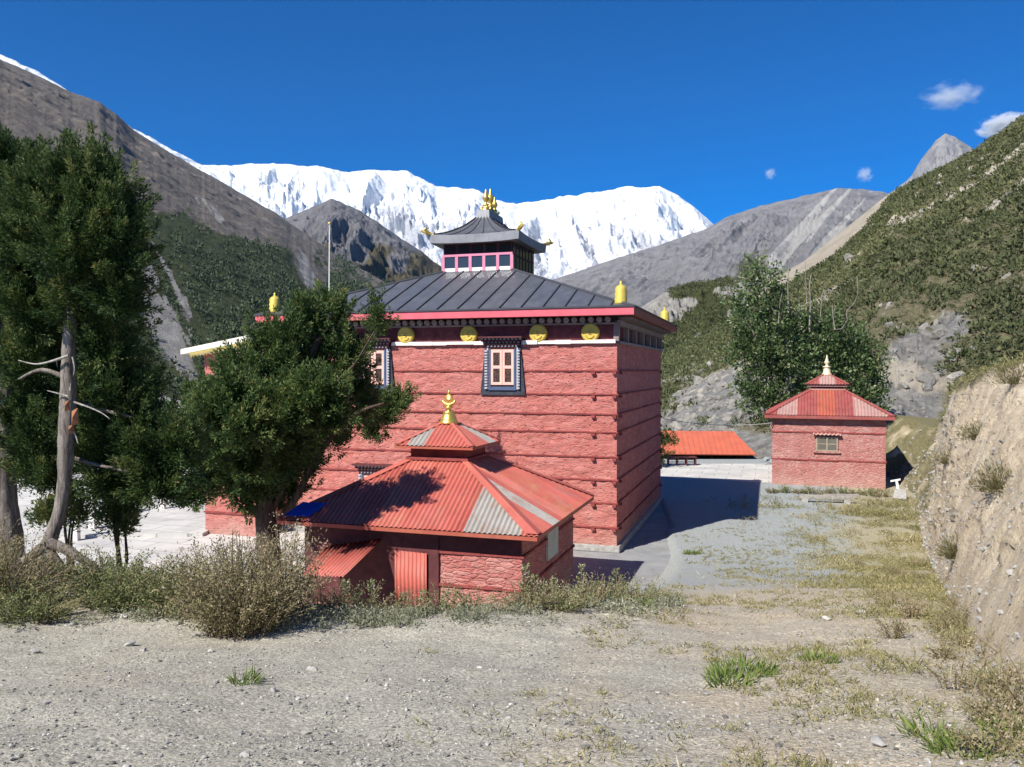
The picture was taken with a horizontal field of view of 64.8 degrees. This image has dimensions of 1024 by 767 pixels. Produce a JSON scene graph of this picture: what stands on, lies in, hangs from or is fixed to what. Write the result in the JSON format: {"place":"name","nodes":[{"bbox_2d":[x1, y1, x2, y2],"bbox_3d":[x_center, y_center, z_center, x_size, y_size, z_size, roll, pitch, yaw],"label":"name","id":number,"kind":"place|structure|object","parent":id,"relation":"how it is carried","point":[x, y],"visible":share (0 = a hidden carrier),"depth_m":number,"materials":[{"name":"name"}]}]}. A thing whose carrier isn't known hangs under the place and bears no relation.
{"place":"outdoors","nodes":[
{"label":"outdoors","id":0,"kind":"place"},
{"bbox_2d":[20,470,207,538],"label":"paved terrace","id":1,"kind":"structure","parent":0,"point":[172,522],"depth_m":26.53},
{"bbox_2d":[0,59,383,411],"bbox_3d":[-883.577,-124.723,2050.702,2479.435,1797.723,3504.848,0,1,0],"label":"mountain","id":2,"kind":"structure","parent":0,"point":[32,106],"depth_m":1029.70,"materials":[{"name":"stone"}]},
{"bbox_2d":[62,204,387,410],"bbox_3d":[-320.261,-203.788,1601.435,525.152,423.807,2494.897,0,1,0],"label":"mountain forest","id":3,"kind":"object","parent":2,"relation":"on","point":[231,325],"visible":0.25,"depth_m":702.67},
{"bbox_2d":[0,54,713,279],"bbox_3d":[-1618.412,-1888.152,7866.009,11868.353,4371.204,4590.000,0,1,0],"label":"snow mountain","id":4,"kind":"structure","parent":0,"point":[584,231],"depth_m":8163.43,"materials":[{"name":"snow"}]},
{"bbox_2d":[285,199,441,282],"bbox_3d":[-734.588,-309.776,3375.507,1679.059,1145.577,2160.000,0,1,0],"label":"dark cone peak","id":5,"kind":"structure","parent":0,"point":[375,248],"depth_m":3551.87,"materials":[{"name":"stone"}]},
{"bbox_2d":[17,464,771,602],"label":"pavement","id":6,"kind":"structure","parent":0,"point":[645,553],"depth_m":23.98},
{"bbox_2d":[73,515,80,540],"bbox_3d":[-13.358,4.308,24.702,0.230,1.000,0.230,0,1,0],"label":"stone post","id":7,"kind":"object","parent":6,"relation":"on","point":[77,537],"visible":0.32,"depth_m":24.61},
{"bbox_2d":[276,390,593,609],"bbox_3d":[-1.624,2.531,18.187,5.785,4.760,6.359,0,1,18],"label":"shrine","id":8,"kind":"object","parent":6,"relation":"on","point":[449,498],"visible":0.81,"depth_m":16.82,"materials":[{"name":"metal"}]},
{"bbox_2d":[285,502,326,516],"bbox_3d":[-4.378,2.671,17.143,0.800,0.251,0.394,0,1,18],"label":"tarpaulin","id":9,"kind":"object","parent":8,"relation":"on","point":[305,509],"visible":1,"depth_m":17.13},
{"bbox_2d":[305,526,439,608],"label":"wall","id":10,"kind":"structure","parent":8,"relation":"in","point":[379,564],"depth_m":16.81,"materials":[{"name":"brick"}]},
{"bbox_2d":[395,550,426,607],"bbox_3d":[-2.079,4.138,16.541,0.715,1.400,0.040,0,1,18],"label":"sheet door","id":11,"kind":"structure","parent":8,"relation":"in","point":[410,567],"depth_m":16.53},
{"bbox_2d":[667,456,696,464],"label":"rack","id":12,"kind":"object","parent":6,"relation":"on","point":[686,459],"visible":0.93,"depth_m":44.45,"materials":[{"name":"red wood"}]},
{"bbox_2d":[799,494,853,503],"bbox_3d":[12.186,4.513,31.276,2.000,0.360,0.320,0,1,14],"label":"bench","id":13,"kind":"object","parent":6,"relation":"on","point":[806,497],"visible":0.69,"depth_m":31.21,"materials":[{"name":"grey stone"}]},
{"bbox_2d":[0,457,1023,766],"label":"ground","id":14,"kind":"structure","parent":0,"point":[688,507],"depth_m":5.22,"materials":[{"name":"gravel"}]},
{"bbox_2d":[0,517,35,575],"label":"weed clump","id":15,"kind":"object","parent":14,"relation":"on","point":[11,552],"visible":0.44,"depth_m":8.80,"materials":[{"name":"green plant"}]},
{"bbox_2d":[0,121,52,574],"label":"juniper tree","id":16,"kind":"object","parent":14,"relation":"on","point":[9,508],"visible":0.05,"depth_m":9.60,"materials":[{"name":"green plant"}]},
{"bbox_2d":[0,528,98,607],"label":"weed clump","id":17,"kind":"object","parent":14,"relation":"on","point":[27,581],"visible":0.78,"depth_m":8.05,"materials":[{"name":"green plant"}]},
{"bbox_2d":[0,577,106,630],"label":"weed clump","id":18,"kind":"object","parent":14,"relation":"on","point":[43,610],"visible":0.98,"depth_m":7.49,"materials":[{"name":"green plant"}]},
{"bbox_2d":[23,479,96,567],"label":"juniper bush","id":19,"kind":"object","parent":14,"relation":"on","point":[42,511],"visible":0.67,"depth_m":11.36,"materials":[{"name":"green plant"}]},
{"bbox_2d":[23,540,182,602],"bbox_3d":[-4.325,1.959,8.273,1.672,0.543,1.503,0,1,0],"label":"weed clump","id":20,"kind":"object","parent":14,"relation":"on","point":[102,561],"visible":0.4,"depth_m":8.40,"materials":[{"name":"green plant"}]},
{"bbox_2d":[35,559,177,615],"bbox_3d":[-3.980,2.000,7.937,1.364,0.514,1.113,0,1,0],"label":"weed clump","id":21,"kind":"object","parent":14,"relation":"on","point":[108,597],"visible":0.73,"depth_m":7.83,"materials":[{"name":"green plant"}]},
{"bbox_2d":[0,120,213,578],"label":"juniper tree","id":22,"kind":"object","parent":14,"relation":"on","point":[104,421],"visible":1,"depth_m":8.90,"materials":[{"name":"green plant"}]},
{"bbox_2d":[85,496,149,570],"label":"juniper bush","id":23,"kind":"object","parent":14,"relation":"on","point":[117,518],"visible":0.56,"depth_m":10.92,"materials":[{"name":"green plant"}]},
{"bbox_2d":[109,558,224,618],"bbox_3d":[-3.208,1.977,7.761,1.302,0.591,1.089,0,1,-17],"label":"weed clump","id":24,"kind":"object","parent":14,"relation":"on","point":[156,598],"visible":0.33,"depth_m":7.68,"materials":[{"name":"green plant"}]},
{"bbox_2d":[94,549,246,603],"bbox_3d":[-3.537,2.020,8.483,1.454,0.561,1.271,0,1,-19],"label":"weed clump","id":25,"kind":"object","parent":14,"relation":"on","point":[150,568],"visible":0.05,"depth_m":8.46,"materials":[{"name":"green plant"}]},
{"bbox_2d":[150,534,291,614],"bbox_3d":[-2.695,1.861,7.792,1.423,0.802,1.049,0,1,0],"label":"dry bush","id":26,"kind":"object","parent":14,"relation":"on","point":[196,563],"visible":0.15,"depth_m":7.65,"materials":[{"name":"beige plant"}]},
{"bbox_2d":[131,526,328,639],"bbox_3d":[-2.417,1.713,6.961,1.640,0.982,1.238,0,1,-16],"label":"dry bush","id":27,"kind":"object","parent":14,"relation":"on","point":[244,607],"visible":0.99,"depth_m":6.86,"materials":[{"name":"beige plant"}]},
{"bbox_2d":[225,663,265,685],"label":"grass tuft","id":28,"kind":"object","parent":14,"relation":"on","point":[253,677],"visible":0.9,"depth_m":5.02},
{"bbox_2d":[233,511,335,612],"bbox_3d":[-2.108,1.695,7.485,0.870,1.019,0.834,-1,1,-40],"label":"dry bush","id":29,"kind":"object","parent":14,"relation":"on","point":[311,575],"visible":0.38,"depth_m":7.50,"materials":[{"name":"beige plant"}]},
{"bbox_2d":[168,278,422,582],"bbox_3d":[-5.201,1.219,19.125,5.344,7.641,9.674,0,1,0],"label":"juniper tree","id":30,"kind":"object","parent":14,"relation":"on","point":[267,413],"visible":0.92,"depth_m":17.57,"materials":[{"name":"green plant"}]},
{"bbox_2d":[297,573,352,608],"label":"weed clump","id":31,"kind":"object","parent":14,"relation":"on","point":[316,594],"visible":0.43,"depth_m":8.06,"materials":[{"name":"green plant"}]},
{"bbox_2d":[316,581,376,611],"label":"weed clump","id":32,"kind":"object","parent":14,"relation":"on","point":[340,604],"visible":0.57,"depth_m":7.97,"materials":[{"name":"green plant"}]},
{"bbox_2d":[11,561,685,633],"bbox_3d":[-2.131,2.898,9.453,10.256,1.894,5.356,0,1,-8],"label":"ground cover","id":33,"kind":"object","parent":14,"relation":"on","point":[322,614],"visible":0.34,"depth_m":7.57,"materials":[{"name":"green plant"}]},
{"bbox_2d":[323,580,398,609],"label":"weed clump","id":34,"kind":"object","parent":14,"relation":"on","point":[373,605],"visible":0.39,"depth_m":8.20,"materials":[{"name":"green plant"}]},
{"bbox_2d":[365,578,377,607],"bbox_3d":[-1.489,2.400,8.546,0.188,0.677,0.168,0,1,0],"label":"flower spike","id":35,"kind":"object","parent":14,"relation":"on","point":[369,587],"visible":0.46,"depth_m":8.53,"materials":[{"name":"green plant"}]},
{"bbox_2d":[376,586,446,611],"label":"weed clump","id":36,"kind":"object","parent":14,"relation":"on","point":[409,603],"visible":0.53,"depth_m":8.00,"materials":[{"name":"green plant"}]},
{"bbox_2d":[181,189,677,552],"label":"temple","id":37,"kind":"structure","parent":14,"relation":"on","point":[493,334],"depth_m":24.39,"materials":[{"name":"brick"}]},
{"bbox_2d":[351,463,392,479],"bbox_3d":[-4.329,3.360,25.228,1.400,1.680,0.380,0,1,18],"label":"window","id":38,"kind":"structure","parent":37,"relation":"in","point":[364,470],"depth_m":25.23,"materials":[{"name":"white wood"}]},
{"bbox_2d":[355,338,394,393],"bbox_3d":[-4.348,-0.545,25.172,1.400,1.730,0.380,0,1,18],"label":"window","id":39,"kind":"structure","parent":37,"relation":"in","point":[385,369],"depth_m":25.11,"materials":[{"name":"white wood"}]},
{"bbox_2d":[478,336,525,394],"bbox_3d":[-0.309,-0.524,23.884,1.400,1.730,0.380,0,1,18],"label":"window","id":40,"kind":"structure","parent":37,"relation":"in","point":[502,374],"depth_m":23.92,"materials":[{"name":"white wood"}]},
{"bbox_2d":[408,578,486,613],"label":"weed clump","id":41,"kind":"object","parent":14,"relation":"on","point":[453,599],"visible":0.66,"depth_m":8.08,"materials":[{"name":"green plant"}]},
{"bbox_2d":[447,583,503,611],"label":"weed clump","id":42,"kind":"object","parent":14,"relation":"on","point":[475,600],"visible":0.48,"depth_m":8.19,"materials":[{"name":"green plant"}]},
{"bbox_2d":[492,583,544,610],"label":"weed clump","id":43,"kind":"object","parent":14,"relation":"on","point":[516,595],"visible":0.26,"depth_m":8.09,"materials":[{"name":"green plant"}]},
{"bbox_2d":[517,563,532,609],"bbox_3d":[0.119,2.013,7.928,0.178,0.524,0.173,-1,1,-37],"label":"flower spike","id":44,"kind":"object","parent":14,"relation":"on","point":[523,567],"visible":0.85,"depth_m":7.93,"materials":[{"name":"green plant"}]},
{"bbox_2d":[486,575,569,610],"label":"weed clump","id":45,"kind":"object","parent":14,"relation":"on","point":[529,601],"visible":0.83,"depth_m":7.82,"materials":[{"name":"green plant"}]},
{"bbox_2d":[527,574,539,598],"bbox_3d":[0.223,2.147,8.239,0.193,0.424,0.152,-1,1,-38],"label":"flower spike","id":46,"kind":"object","parent":14,"relation":"on","point":[534,577],"visible":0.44,"depth_m":8.23,"materials":[{"name":"green plant"}]},
{"bbox_2d":[522,579,596,611],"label":"weed clump","id":47,"kind":"object","parent":14,"relation":"on","point":[570,598],"visible":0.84,"depth_m":7.88,"materials":[{"name":"green plant"}]},
{"bbox_2d":[532,581,599,612],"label":"weed clump","id":48,"kind":"object","parent":14,"relation":"on","point":[564,605],"visible":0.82,"depth_m":7.87,"materials":[{"name":"green plant"}]},
{"bbox_2d":[574,563,585,595],"bbox_3d":[0.760,2.256,8.938,0.168,0.524,0.172,0,1,0],"label":"flower spike","id":49,"kind":"object","parent":14,"relation":"on","point":[581,569],"visible":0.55,"depth_m":8.93,"materials":[{"name":"green plant"}]},
{"bbox_2d":[555,566,612,606],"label":"weed clump","id":50,"kind":"object","parent":14,"relation":"on","point":[598,588],"visible":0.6,"depth_m":8.29,"materials":[{"name":"green plant"}]},
{"bbox_2d":[585,568,628,597],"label":"weed clump","id":51,"kind":"object","parent":14,"relation":"on","point":[610,584],"visible":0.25,"depth_m":9.14,"materials":[{"name":"green plant"}]},
{"bbox_2d":[572,572,645,605],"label":"weed clump","id":52,"kind":"object","parent":14,"relation":"on","point":[614,594],"visible":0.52,"depth_m":8.62,"materials":[{"name":"green plant"}]},
{"bbox_2d":[612,569,670,601],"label":"weed clump","id":53,"kind":"object","parent":14,"relation":"on","point":[637,588],"visible":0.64,"depth_m":9.12,"materials":[{"name":"green plant"}]},
{"bbox_2d":[638,579,675,598],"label":"weed clump","id":54,"kind":"object","parent":14,"relation":"on","point":[663,593],"visible":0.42,"depth_m":10.07,"materials":[{"name":"green plant"}]},
{"bbox_2d":[661,425,679,466],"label":"bush","id":55,"kind":"object","parent":14,"relation":"on","point":[666,438],"visible":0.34,"depth_m":43.42,"materials":[{"name":"green plant"}]},
{"bbox_2d":[383,525,1023,766],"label":"track grass","id":56,"kind":"structure","parent":14,"relation":"on","point":[802,679],"depth_m":4.94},
{"bbox_2d":[699,660,760,688],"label":"grass tuft","id":57,"kind":"object","parent":14,"relation":"on","point":[739,675],"visible":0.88,"depth_m":5.17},
{"bbox_2d":[704,649,782,679],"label":"grass tuft","id":58,"kind":"object","parent":14,"relation":"on","point":[729,664],"visible":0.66,"depth_m":5.42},
{"bbox_2d":[715,245,830,429],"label":"broadleaf tree","id":59,"kind":"object","parent":14,"relation":"on","point":[768,398],"visible":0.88,"depth_m":42.61,"materials":[{"name":"green plant"}]},
{"bbox_2d":[790,646,842,664],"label":"grass tuft","id":60,"kind":"object","parent":14,"relation":"on","point":[833,657],"visible":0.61,"depth_m":5.91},
{"bbox_2d":[764,355,895,488],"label":"prayer house","id":61,"kind":"structure","parent":14,"relation":"on","point":[828,429],"depth_m":35.73,"materials":[{"name":"stone"}]},
{"bbox_2d":[813,432,840,452],"bbox_3d":[13.887,2.605,35.563,1.160,0.920,0.257,0,1,20],"label":"window","id":62,"kind":"structure","parent":61,"relation":"in","point":[823,444],"depth_m":35.60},
{"bbox_2d":[777,250,895,411],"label":"broadleaf tree","id":63,"kind":"object","parent":14,"relation":"on","point":[866,363],"visible":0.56,"depth_m":44.26,"materials":[{"name":"green plant"}]},
{"bbox_2d":[870,735,885,746],"bbox_3d":[1.623,1.586,3.564,0.074,0.044,0.068,0,1,-25],"label":"stone","id":64,"kind":"object","parent":14,"relation":"on","point":[877,740],"visible":1,"depth_m":3.55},
{"bbox_2d":[863,488,893,496],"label":"dry weed","id":65,"kind":"object","parent":14,"relation":"on","point":[886,494],"visible":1,"depth_m":32.69,"materials":[{"name":"beige plant"}]},
{"bbox_2d":[867,594,890,606],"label":"dry weed","id":66,"kind":"object","parent":14,"relation":"on","point":[887,599],"visible":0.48,"depth_m":9.93,"materials":[{"name":"beige plant"}]},
{"bbox_2d":[870,588,910,604],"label":"dry weed","id":67,"kind":"object","parent":14,"relation":"on","point":[891,595],"visible":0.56,"depth_m":10.18,"materials":[{"name":"beige plant"}]},
{"bbox_2d":[869,612,912,638],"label":"dry weed","id":68,"kind":"object","parent":14,"relation":"on","point":[897,635],"visible":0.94,"depth_m":7.10,"materials":[{"name":"beige plant"}]},
{"bbox_2d":[890,479,906,498],"bbox_3d":[15.462,4.209,32.270,0.582,0.758,0.566,0,1,25],"label":"standpipe","id":69,"kind":"object","parent":14,"relation":"on","point":[899,493],"visible":0.9,"depth_m":32.27,"materials":[{"name":"concrete"}]},
{"bbox_2d":[895,590,924,618],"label":"dry weed","id":70,"kind":"object","parent":14,"relation":"on","point":[905,612],"visible":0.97,"depth_m":8.18,"materials":[{"name":"beige plant"}]},
{"bbox_2d":[895,596,929,616],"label":"dry weed","id":71,"kind":"object","parent":14,"relation":"on","point":[926,610],"visible":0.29,"depth_m":8.68,"materials":[{"name":"beige plant"}]},
{"bbox_2d":[888,706,971,742],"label":"grass tuft","id":72,"kind":"object","parent":14,"relation":"on","point":[909,724],"visible":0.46,"depth_m":3.73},
{"bbox_2d":[920,639,963,660],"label":"dry weed","id":73,"kind":"object","parent":14,"relation":"on","point":[949,652],"visible":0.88,"depth_m":6.12,"materials":[{"name":"beige plant"}]},
{"bbox_2d":[922,612,962,633],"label":"dry weed","id":74,"kind":"object","parent":14,"relation":"on","point":[936,625],"visible":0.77,"depth_m":7.32,"materials":[{"name":"beige plant"}]},
{"bbox_2d":[933,601,959,618],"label":"dry weed","id":75,"kind":"object","parent":14,"relation":"on","point":[947,612],"visible":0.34,"depth_m":8.05,"materials":[{"name":"beige plant"}]},
{"bbox_2d":[929,603,969,628],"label":"dry weed","id":76,"kind":"object","parent":14,"relation":"on","point":[962,614],"visible":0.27,"depth_m":7.62,"materials":[{"name":"beige plant"}]},
{"bbox_2d":[930,626,978,647],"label":"dry weed","id":77,"kind":"object","parent":14,"relation":"on","point":[958,638],"visible":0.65,"depth_m":6.63,"materials":[{"name":"beige plant"}]},
{"bbox_2d":[950,593,976,624],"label":"dry weed","id":78,"kind":"object","parent":14,"relation":"on","point":[964,607],"visible":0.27,"depth_m":7.72,"materials":[{"name":"beige plant"}]},
{"bbox_2d":[917,717,1013,760],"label":"grass tuft","id":79,"kind":"object","parent":14,"relation":"on","point":[938,744],"visible":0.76,"depth_m":3.44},
{"bbox_2d":[921,645,1009,692],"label":"dry weed","id":80,"kind":"object","parent":14,"relation":"on","point":[961,677],"visible":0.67,"depth_m":4.81,"materials":[{"name":"beige plant"}]},
{"bbox_2d":[964,620,993,663],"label":"dry weed","id":81,"kind":"object","parent":14,"relation":"on","point":[985,645],"visible":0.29,"depth_m":5.84,"materials":[{"name":"beige plant"}]},
{"bbox_2d":[936,688,1023,724],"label":"dry weed","id":82,"kind":"object","parent":14,"relation":"on","point":[997,701],"visible":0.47,"depth_m":3.99,"materials":[{"name":"beige plant"}]},
{"bbox_2d":[942,697,1023,756],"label":"dry weed","id":83,"kind":"object","parent":14,"relation":"on","point":[991,743],"visible":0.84,"depth_m":3.45,"materials":[{"name":"beige plant"}]},
{"bbox_2d":[953,659,1013,698],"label":"dry weed","id":84,"kind":"object","parent":14,"relation":"on","point":[991,683],"visible":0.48,"depth_m":4.61,"materials":[{"name":"beige plant"}]},
{"bbox_2d":[953,677,1023,729],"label":"dry weed","id":85,"kind":"object","parent":14,"relation":"on","point":[985,713],"visible":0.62,"depth_m":3.91,"materials":[{"name":"beige plant"}]},
{"bbox_2d":[956,691,1023,732],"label":"dry weed","id":86,"kind":"object","parent":14,"relation":"on","point":[1005,717],"visible":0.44,"depth_m":3.80,"materials":[{"name":"beige plant"}]},
{"bbox_2d":[970,708,1023,742],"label":"grass tuft","id":87,"kind":"object","parent":14,"relation":"on","point":[1002,724],"visible":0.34,"depth_m":3.70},
{"bbox_2d":[976,663,1023,712],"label":"dry weed","id":88,"kind":"object","parent":14,"relation":"on","point":[1015,695],"visible":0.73,"depth_m":4.08,"materials":[{"name":"beige plant"}]},
{"bbox_2d":[987,649,1023,698],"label":"dry weed","id":89,"kind":"object","parent":14,"relation":"on","point":[1018,676],"visible":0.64,"depth_m":4.43,"materials":[{"name":"beige plant"}]},
{"bbox_2d":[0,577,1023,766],"bbox_3d":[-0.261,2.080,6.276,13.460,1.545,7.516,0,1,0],"label":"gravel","id":90,"kind":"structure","parent":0,"point":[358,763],"depth_m":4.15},
{"bbox_2d":[0,0,1023,223],"label":"sky","id":91,"kind":"structure","parent":0,"point":[726,107],"materials":[{"name":"blue"}]},
{"bbox_2d":[641,278,755,352],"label":"rocky spur","id":92,"kind":"structure","parent":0,"point":[676,304],"depth_m":456.53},
{"bbox_2d":[661,275,747,353],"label":"spur shrubs","id":93,"kind":"object","parent":92,"relation":"on","point":[678,290],"visible":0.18,"depth_m":439.98,"materials":[{"name":"green plant"}]},
{"bbox_2d":[553,188,887,306],"bbox_3d":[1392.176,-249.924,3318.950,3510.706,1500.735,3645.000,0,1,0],"label":"grey ridge","id":94,"kind":"structure","parent":0,"point":[798,227],"depth_m":2946.25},
{"bbox_2d":[746,190,894,305],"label":"scree slope","id":95,"kind":"structure","parent":0,"point":[830,247],"depth_m":455.92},
{"bbox_2d":[661,130,1023,458],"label":"hillside","id":96,"kind":"structure","parent":0,"point":[752,437],"depth_m":64.28,"materials":[{"name":"stone"}]},
{"bbox_2d":[661,150,1014,458],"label":"hillside boulders","id":97,"kind":"object","parent":96,"relation":"on","point":[927,380],"visible":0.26,"depth_m":69.35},
{"bbox_2d":[661,114,1023,432],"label":"hillside shrubs","id":98,"kind":"object","parent":96,"relation":"on","point":[701,347],"visible":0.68,"depth_m":93.80,"materials":[{"name":"green plant"}]},
{"bbox_2d":[678,492,1023,766],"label":"verge grass","id":99,"kind":"structure","parent":0,"point":[865,581],"depth_m":14.53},
{"bbox_2d":[898,133,972,187],"bbox_3d":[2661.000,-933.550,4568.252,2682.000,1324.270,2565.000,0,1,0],"label":"pointed peak","id":100,"kind":"structure","parent":0,"point":[945,148],"depth_m":5008.41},
{"bbox_2d":[886,363,1023,701],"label":"earth bank","id":101,"kind":"structure","parent":0,"point":[902,431],"depth_m":11.91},
{"bbox_2d":[930,446,951,464],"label":"bank shrub","id":102,"kind":"object","parent":101,"relation":"on","point":[944,460],"visible":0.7,"depth_m":18.55,"materials":[{"name":"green plant"}]},
{"bbox_2d":[933,532,958,561],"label":"bank shrub","id":103,"kind":"object","parent":101,"relation":"on","point":[949,552],"visible":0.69,"depth_m":12.02,"materials":[{"name":"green plant"}]},
{"bbox_2d":[886,366,1023,699],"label":"bank rubble","id":104,"kind":"object","parent":101,"relation":"on","point":[979,590],"visible":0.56,"depth_m":13.90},
{"bbox_2d":[954,418,982,440],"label":"bank shrub","id":105,"kind":"object","parent":101,"relation":"on","point":[973,434],"visible":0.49,"depth_m":14.67,"materials":[{"name":"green plant"}]},
{"bbox_2d":[925,350,1023,435],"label":"bank turf","id":106,"kind":"structure","parent":101,"relation":"on","point":[995,365],"depth_m":17.46,"materials":[{"name":"green plant"}]},
{"bbox_2d":[965,457,1010,494],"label":"bank shrub","id":107,"kind":"object","parent":101,"relation":"on","point":[991,486],"visible":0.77,"depth_m":10.03,"materials":[{"name":"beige plant"}]},
{"bbox_2d":[987,362,1023,384],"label":"bank shrub","id":108,"kind":"object","parent":101,"relation":"on","point":[1014,378],"visible":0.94,"depth_m":13.50,"materials":[{"name":"beige plant"}]},
{"label":"lower ground","id":109,"kind":"structure","parent":0,"visible":0},
{"bbox_2d":[661,430,756,458],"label":"shed","id":110,"kind":"structure","parent":109,"relation":"on","point":[715,444],"depth_m":51.68,"materials":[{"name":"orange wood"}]},
{"bbox_2d":[665,463,771,463],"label":"kerb","id":111,"kind":"structure","parent":109,"relation":"on","point":[721,463],"depth_m":45.29,"materials":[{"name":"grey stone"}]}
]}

